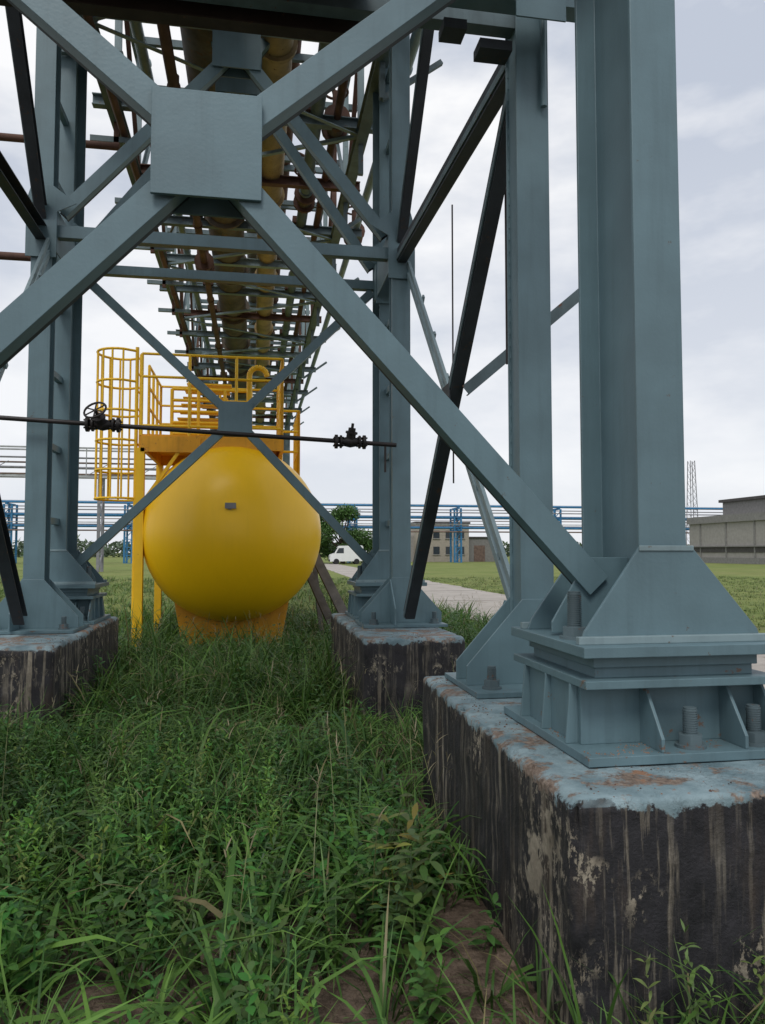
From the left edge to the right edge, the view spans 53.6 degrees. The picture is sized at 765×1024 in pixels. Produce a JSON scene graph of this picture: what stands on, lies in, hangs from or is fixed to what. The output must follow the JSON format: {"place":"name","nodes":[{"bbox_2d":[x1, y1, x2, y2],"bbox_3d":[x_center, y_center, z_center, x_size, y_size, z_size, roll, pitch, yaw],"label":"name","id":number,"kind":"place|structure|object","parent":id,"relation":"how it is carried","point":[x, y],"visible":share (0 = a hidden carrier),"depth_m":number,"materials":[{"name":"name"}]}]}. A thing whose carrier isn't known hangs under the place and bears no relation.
{"place":"outdoors","nodes":[
{"label":"outdoors","id":0,"kind":"place"},
{"bbox_2d":[0,445,169,571],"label":"lattice pipe bridge","id":1,"kind":"structure","parent":0,"point":[100,552],"depth_m":59.83,"materials":[{"name":"grey metal"}]},
{"bbox_2d":[0,553,764,1023],"bbox_3d":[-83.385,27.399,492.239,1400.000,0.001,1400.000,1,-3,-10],"label":"ground","id":2,"kind":"structure","parent":0,"point":[118,567],"depth_m":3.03,"materials":[{"name":"green plant"}]},
{"bbox_2d":[0,616,118,742],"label":"concrete foundation block","id":3,"kind":"structure","parent":2,"relation":"on","point":[34,665],"depth_m":6.56,"materials":[{"name":"concrete"}]},
{"bbox_2d":[93,347,140,644],"bbox_3d":[-4.161,-0.170,11.847,0.678,4.780,0.739,1,-3,-10],"label":"yellow caged ladder","id":4,"kind":"object","parent":2,"relation":"on","point":[110,444],"visible":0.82,"depth_m":11.71,"materials":[{"name":"metal"}]},
{"bbox_2d":[133,352,299,649],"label":"yellow access platform","id":5,"kind":"structure","parent":2,"relation":"on","point":[160,450],"depth_m":12.03,"materials":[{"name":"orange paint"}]},
{"bbox_2d":[143,446,320,652],"bbox_3d":[-3.019,0.598,15.802,2.834,3.760,9.512,1,-3,-10],"label":"yellow storage tank","id":6,"kind":"object","parent":2,"relation":"on","point":[232,532],"visible":0.93,"depth_m":11.38,"materials":[{"name":"metal"}]},
{"bbox_2d":[25,912,554,1023],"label":"soil clods","id":7,"kind":"object","parent":2,"relation":"on","point":[402,997],"visible":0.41,"depth_m":2.70,"materials":[{"name":"brown soil"}]},
{"bbox_2d":[319,515,335,555],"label":"broadleaf tree","id":8,"kind":"object","parent":2,"relation":"on","point":[324,542],"visible":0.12,"depth_m":102.70,"materials":[{"name":"green plant"}]},
{"bbox_2d":[307,554,347,641],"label":"leaning planks","id":9,"kind":"object","parent":2,"relation":"on","point":[321,570],"visible":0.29,"depth_m":12.88,"materials":[{"name":"wood"}]},
{"bbox_2d":[319,503,364,563],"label":"broadleaf tree","id":10,"kind":"object","parent":2,"relation":"on","point":[340,514],"visible":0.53,"depth_m":102.57,"materials":[{"name":"green plant"}]},
{"bbox_2d":[12,534,689,556],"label":"distant trees","id":11,"kind":"object","parent":2,"relation":"on","point":[109,550],"visible":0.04,"depth_m":218.98,"materials":[{"name":"green plant"}]},
{"bbox_2d":[2,500,722,562],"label":"blue pipe rack","id":12,"kind":"object","parent":2,"relation":"on","point":[12,526],"visible":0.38,"depth_m":110.54,"materials":[{"name":"metal"}]},
{"bbox_2d":[354,527,371,562],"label":"broadleaf tree","id":13,"kind":"object","parent":2,"relation":"on","point":[367,544],"visible":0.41,"depth_m":104.70,"materials":[{"name":"green plant"}]},
{"bbox_2d":[0,0,764,767],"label":"steel support tower","id":14,"kind":"structure","parent":2,"relation":"on","point":[632,636],"depth_m":3.67,"materials":[{"name":"grey metal"}]},
{"bbox_2d":[0,402,396,471],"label":"bore valve pipe","id":15,"kind":"object","parent":14,"relation":"attached to","point":[96,421],"visible":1,"depth_m":7.78,"materials":[{"name":"black metal"}]},
{"bbox_2d":[0,15,442,465],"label":"overhead pipe rack","id":16,"kind":"object","parent":14,"relation":"on","point":[234,310],"visible":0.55,"depth_m":14.74,"materials":[{"name":"metal"}]},
{"bbox_2d":[0,603,764,1023],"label":"weeds","id":17,"kind":"object","parent":2,"relation":"on","point":[426,887],"visible":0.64,"depth_m":3.34,"materials":[{"name":"green plant"}]},
{"bbox_2d":[331,613,464,725],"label":"concrete foundation block","id":18,"kind":"structure","parent":2,"relation":"on","point":[406,660],"depth_m":7.05,"materials":[{"name":"concrete"}]},
{"bbox_2d":[422,676,764,1023],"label":"concrete foundation block","id":19,"kind":"structure","parent":2,"relation":"on","point":[625,859],"depth_m":2.51,"materials":[{"name":"concrete"}]},
{"bbox_2d":[686,461,697,545],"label":"lattice mast","id":20,"kind":"object","parent":2,"relation":"on","point":[690,465],"visible":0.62,"depth_m":161.60,"materials":[{"name":"grey metal"}]},
{"bbox_2d":[0,0,764,552],"label":"sky","id":21,"kind":"structure","parent":0,"point":[720,44],"materials":[{"name":"white"}]},
{"bbox_2d":[411,522,494,561],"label":"beige workshop building","id":22,"kind":"structure","parent":0,"point":[476,549],"depth_m":119.63,"materials":[{"name":"paint"}]},
{"bbox_2d":[325,564,764,686],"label":"road","id":23,"kind":"structure","parent":0,"point":[442,591],"depth_m":26.89,"materials":[{"name":"concrete"}]},
{"bbox_2d":[328,545,362,563],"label":"white van","id":24,"kind":"object","parent":23,"relation":"on","point":[342,553],"visible":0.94,"depth_m":96.42,"materials":[{"name":"paint"}]},
{"bbox_2d":[686,495,764,563],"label":"long industrial building","id":25,"kind":"structure","parent":0,"point":[734,533],"depth_m":103.10,"materials":[{"name":"concrete"}]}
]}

